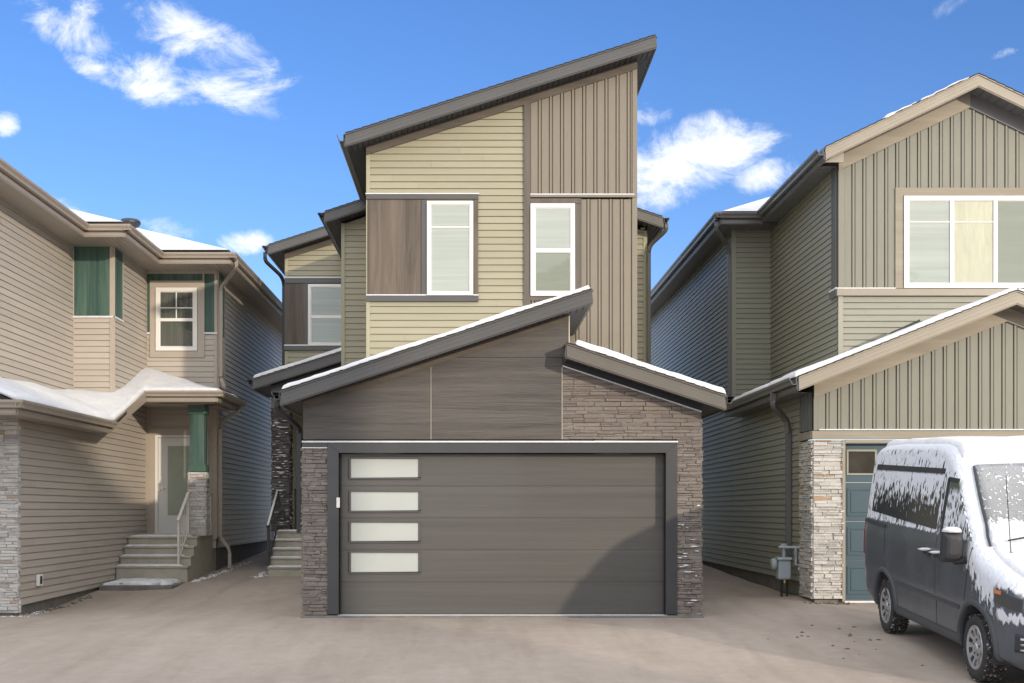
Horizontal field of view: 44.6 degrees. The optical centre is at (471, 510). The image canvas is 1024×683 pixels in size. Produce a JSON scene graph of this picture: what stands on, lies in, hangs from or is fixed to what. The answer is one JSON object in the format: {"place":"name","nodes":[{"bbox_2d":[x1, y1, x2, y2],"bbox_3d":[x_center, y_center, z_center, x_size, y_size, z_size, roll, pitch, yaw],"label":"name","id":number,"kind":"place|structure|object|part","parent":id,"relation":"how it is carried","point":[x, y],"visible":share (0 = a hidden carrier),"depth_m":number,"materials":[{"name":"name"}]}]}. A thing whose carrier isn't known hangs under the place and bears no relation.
{"place":"outdoors","nodes":[
{"label":"outdoors","id":0,"kind":"place"},
{"bbox_2d":[253,348,340,377],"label":"roof snow","id":1,"kind":"structure","parent":0,"point":[298,362],"depth_m":27.29,"materials":[{"name":"white snow"}]},
{"bbox_2d":[282,285,589,388],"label":"roof snow","id":2,"kind":"structure","parent":0,"point":[462,328],"depth_m":18.38,"materials":[{"name":"white snow"}]},
{"bbox_2d":[0,521,1023,682],"bbox_3d":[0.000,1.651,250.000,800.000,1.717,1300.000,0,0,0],"label":"ground","id":3,"kind":"structure","parent":0,"point":[240,624],"depth_m":15.40,"materials":[{"name":"concrete"}]},
{"bbox_2d":[0,611,48,616],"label":"snow crumbs","id":4,"kind":"object","parent":3,"relation":"on","point":[25,614],"visible":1,"depth_m":19.99,"materials":[{"name":"white snow"}]},
{"bbox_2d":[28,595,91,614],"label":"dirt clods","id":5,"kind":"object","parent":3,"relation":"on","point":[54,608],"visible":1,"depth_m":21.71,"materials":[{"name":"brown soil"}]},
{"bbox_2d":[0,158,281,615],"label":"house","id":6,"kind":"structure","parent":3,"relation":"on","point":[84,305],"depth_m":25.40,"materials":[{"name":"beige plastic"}]},
{"bbox_2d":[0,367,237,420],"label":"roof snow","id":7,"kind":"structure","parent":6,"relation":"on","point":[115,405],"depth_m":24.35,"materials":[{"name":"white snow"}]},
{"bbox_2d":[70,209,230,251],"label":"roof snow","id":8,"kind":"structure","parent":6,"relation":"on","point":[163,242],"depth_m":27.34,"materials":[{"name":"white snow"}]},
{"bbox_2d":[158,438,189,530],"bbox_3d":[-6.577,-0.570,27.973,0.920,2.106,0.115,0,0,0],"label":"front door","id":9,"kind":"structure","parent":6,"relation":"in","point":[173,453],"depth_m":27.97,"materials":[{"name":"white paint"}]},
{"bbox_2d":[156,288,197,350],"bbox_3d":[-6.623,-4.280,27.985,0.931,1.413,0.114,0,0,0],"label":"window","id":10,"kind":"structure","parent":6,"relation":"in","point":[176,308],"depth_m":27.95,"materials":[{"name":"white plastic"}]},
{"bbox_2d":[99,582,184,590],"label":"paving slab","id":11,"kind":"structure","parent":3,"relation":"on","point":[128,587],"depth_m":24.30,"materials":[{"name":"concrete"}]},
{"bbox_2d":[102,578,180,584],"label":"snow","id":12,"kind":"structure","parent":11,"relation":"on","point":[142,581],"depth_m":24.53,"materials":[{"name":"white snow"}]},
{"bbox_2d":[115,535,212,581],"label":"entry steps","id":13,"kind":"structure","parent":3,"relation":"on","point":[196,560],"depth_m":26.07,"materials":[{"name":"concrete"}]},
{"bbox_2d":[117,564,182,565],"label":"step snow","id":14,"kind":"structure","parent":13,"relation":"on","point":[149,565],"depth_m":25.50,"materials":[{"name":"white snow"}]},
{"bbox_2d":[121,554,184,555],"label":"step snow","id":15,"kind":"structure","parent":13,"relation":"on","point":[151,555],"depth_m":25.81,"materials":[{"name":"white snow"}]},
{"bbox_2d":[125,544,188,545],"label":"step snow","id":16,"kind":"structure","parent":13,"relation":"on","point":[154,545],"depth_m":26.13,"materials":[{"name":"white snow"}]},
{"bbox_2d":[131,534,191,535],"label":"step snow","id":17,"kind":"structure","parent":13,"relation":"on","point":[159,535],"depth_m":26.45,"materials":[{"name":"white snow"}]},
{"bbox_2d":[176,492,189,564],"bbox_3d":[-6.030,0.368,26.041,0.060,1.504,0.961,0,0,0],"label":"stair railing","id":18,"kind":"object","parent":13,"relation":"on","point":[186,501],"visible":1,"depth_m":25.96,"materials":[{"name":"beige metal"}]},
{"bbox_2d":[191,561,252,581],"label":"snow crumbs","id":19,"kind":"object","parent":3,"relation":"on","point":[213,575],"visible":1,"depth_m":27.08,"materials":[{"name":"white snow"}]},
{"bbox_2d":[252,572,268,577],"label":"snow crumbs","id":20,"kind":"object","parent":3,"relation":"on","point":[260,575],"visible":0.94,"depth_m":26.73,"materials":[{"name":"white snow"}]},
{"bbox_2d":[267,531,302,576],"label":"entry steps","id":21,"kind":"structure","parent":3,"relation":"on","point":[283,571],"depth_m":26.92,"materials":[{"name":"concrete"}]},
{"bbox_2d":[266,489,278,566],"bbox_3d":[-4.320,0.373,27.066,0.060,1.734,1.412,0,0,0],"label":"stair railing","id":22,"kind":"object","parent":21,"relation":"on","point":[271,516],"visible":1,"depth_m":26.98,"materials":[{"name":"white metal"}]},
{"bbox_2d":[268,565,300,566],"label":"step snow","id":23,"kind":"structure","parent":21,"relation":"on","point":[284,566],"depth_m":26.33,"materials":[{"name":"white snow"}]},
{"bbox_2d":[271,556,300,557],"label":"step snow","id":24,"kind":"structure","parent":21,"relation":"on","point":[286,556],"depth_m":26.65,"materials":[{"name":"white snow"}]},
{"bbox_2d":[277,529,295,530],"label":"step snow","id":25,"kind":"structure","parent":21,"relation":"on","point":[287,530],"depth_m":27.52,"materials":[{"name":"white snow"}]},
{"bbox_2d":[274,547,300,548],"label":"step snow","id":26,"kind":"structure","parent":21,"relation":"on","point":[287,547],"depth_m":26.94,"materials":[{"name":"white snow"}]},
{"bbox_2d":[275,538,300,539],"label":"step snow","id":27,"kind":"structure","parent":21,"relation":"on","point":[287,538],"depth_m":27.26,"materials":[{"name":"white snow"}]},
{"bbox_2d":[294,489,302,528],"bbox_3d":[-3.980,-0.009,28.706,0.060,0.938,1.232,0,0,0],"label":"porch railing","id":28,"kind":"object","parent":21,"relation":"on","point":[295,508],"visible":0.11,"depth_m":28.13,"materials":[{"name":"black metal"}]},
{"bbox_2d":[247,34,734,614],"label":"house","id":29,"kind":"structure","parent":3,"relation":"on","point":[535,460],"depth_m":18.94,"materials":[{"name":"beige plastic"}]},
{"bbox_2d":[308,284,340,345],"bbox_3d":[-3.357,-4.595,29.385,1.004,1.449,0.114,0,0,0],"label":"window","id":30,"kind":"structure","parent":29,"relation":"in","point":[324,300],"depth_m":29.35,"materials":[{"name":"white plastic"}]},
{"bbox_2d":[427,201,472,294],"bbox_3d":[-0.378,-4.526,21.585,0.801,1.625,0.114,0,0,0],"label":"window","id":31,"kind":"structure","parent":29,"relation":"in","point":[449,223],"depth_m":21.55,"materials":[{"name":"white plastic"}]},
{"bbox_2d":[341,454,662,613],"bbox_3d":[0.465,0.364,18.938,4.972,2.429,0.044,0,0,0],"label":"garage door","id":32,"kind":"structure","parent":29,"relation":"in","point":[421,533],"depth_m":18.94,"materials":[{"name":"metal"}]},
{"bbox_2d":[530,203,574,295],"bbox_3d":[1.396,-4.500,21.585,0.770,1.594,0.114,0,0,0],"label":"window","id":33,"kind":"structure","parent":29,"relation":"in","point":[552,225],"depth_m":21.55,"materials":[{"name":"white plastic"}]},
{"bbox_2d":[575,340,725,394],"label":"roof snow","id":34,"kind":"structure","parent":29,"relation":"on","point":[608,352],"depth_m":18.39,"materials":[{"name":"white snow"}]},
{"bbox_2d":[301,615,703,617],"bbox_3d":[0.457,1.693,18.705,6.038,0.214,0.130,0,0,0],"label":"apron","id":35,"kind":"object","parent":3,"relation":"on","point":[500,616],"visible":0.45,"depth_m":18.64,"materials":[{"name":"concrete"}]},
{"bbox_2d":[339,614,665,614],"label":"threshold snow","id":36,"kind":"structure","parent":3,"relation":"on","point":[502,614],"depth_m":18.86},
{"bbox_2d":[804,602,850,604],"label":"dirt clods","id":37,"kind":"object","parent":3,"relation":"on","point":[843,603],"visible":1,"depth_m":20.08,"materials":[{"name":"brown soil"}]},
{"bbox_2d":[651,73,1023,602],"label":"house","id":38,"kind":"structure","parent":3,"relation":"on","point":[912,214],"depth_m":21.66,"materials":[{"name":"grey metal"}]},
{"bbox_2d":[722,197,769,211],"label":"roof snow","id":39,"kind":"structure","parent":38,"relation":"on","point":[754,206],"depth_m":26.26,"materials":[{"name":"white snow"}]},
{"bbox_2d":[733,383,768,400],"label":"roof snow","id":40,"kind":"structure","parent":38,"relation":"on","point":[752,391],"depth_m":22.85,"materials":[{"name":"white snow"}]},
{"bbox_2d":[770,543,799,596],"bbox_3d":[5.366,1.075,21.232,0.568,1.010,0.337,0,0,20],"label":"gas meter","id":41,"kind":"object","parent":38,"relation":"attached to","point":[781,566],"visible":0.93,"depth_m":21.15,"materials":[{"name":"grey metal"}]},
{"bbox_2d":[845,444,886,598],"bbox_3d":[8.481,0.187,20.322,4.880,2.539,0.056,0,0,0],"label":"garage door","id":42,"kind":"structure","parent":38,"relation":"in","point":[860,459],"depth_m":20.31,"materials":[{"name":"blue metal"}]},
{"bbox_2d":[768,287,1016,385],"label":"roof snow","id":43,"kind":"structure","parent":38,"relation":"on","point":[796,373],"depth_m":19.80,"materials":[{"name":"white snow"}]},
{"bbox_2d":[884,102,915,117],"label":"roof snow","id":44,"kind":"structure","parent":38,"relation":"on","point":[890,114],"depth_m":21.26,"materials":[{"name":"white snow"}]},
{"bbox_2d":[921,77,968,99],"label":"roof snow","id":45,"kind":"structure","parent":38,"relation":"on","point":[944,88],"depth_m":21.25,"materials":[{"name":"white snow"}]},
{"bbox_2d":[903,196,1023,288],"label":"window","id":46,"kind":"structure","parent":38,"relation":"in","point":[953,242],"depth_m":21.65,"materials":[{"name":"white plastic"}]},
{"bbox_2d":[796,625,923,665],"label":"dirt clods","id":47,"kind":"object","parent":3,"relation":"on","point":[850,634],"visible":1,"depth_m":15.91,"materials":[{"name":"brown soil"}]},
{"bbox_2d":[864,435,1023,681],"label":"van","id":48,"kind":"object","parent":3,"relation":"on","point":[944,539],"visible":1,"depth_m":13.97,"materials":[{"name":"paint"}]},
{"bbox_3d":[5.467,-0.211,16.256,0.086,0.600,1.530,0,3,3],"label":"side window","id":49,"kind":"part","parent":48,"relation":"part of","materials":[{"name":"black glass"}]},
{"bbox_3d":[5.399,-0.122,14.876,0.089,0.620,1.160,0,3,3],"label":"side window","id":50,"kind":"part","parent":48,"relation":"part of","materials":[{"name":"black glass"}]},
{"bbox_3d":[5.331,0.002,13.603,0.082,0.600,0.920,0,3,3],"label":"door window","id":51,"kind":"part","parent":48,"relation":"part of","materials":[{"name":"black glass"}]},
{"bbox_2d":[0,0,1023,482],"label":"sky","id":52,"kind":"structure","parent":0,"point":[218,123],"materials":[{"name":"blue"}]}
]}

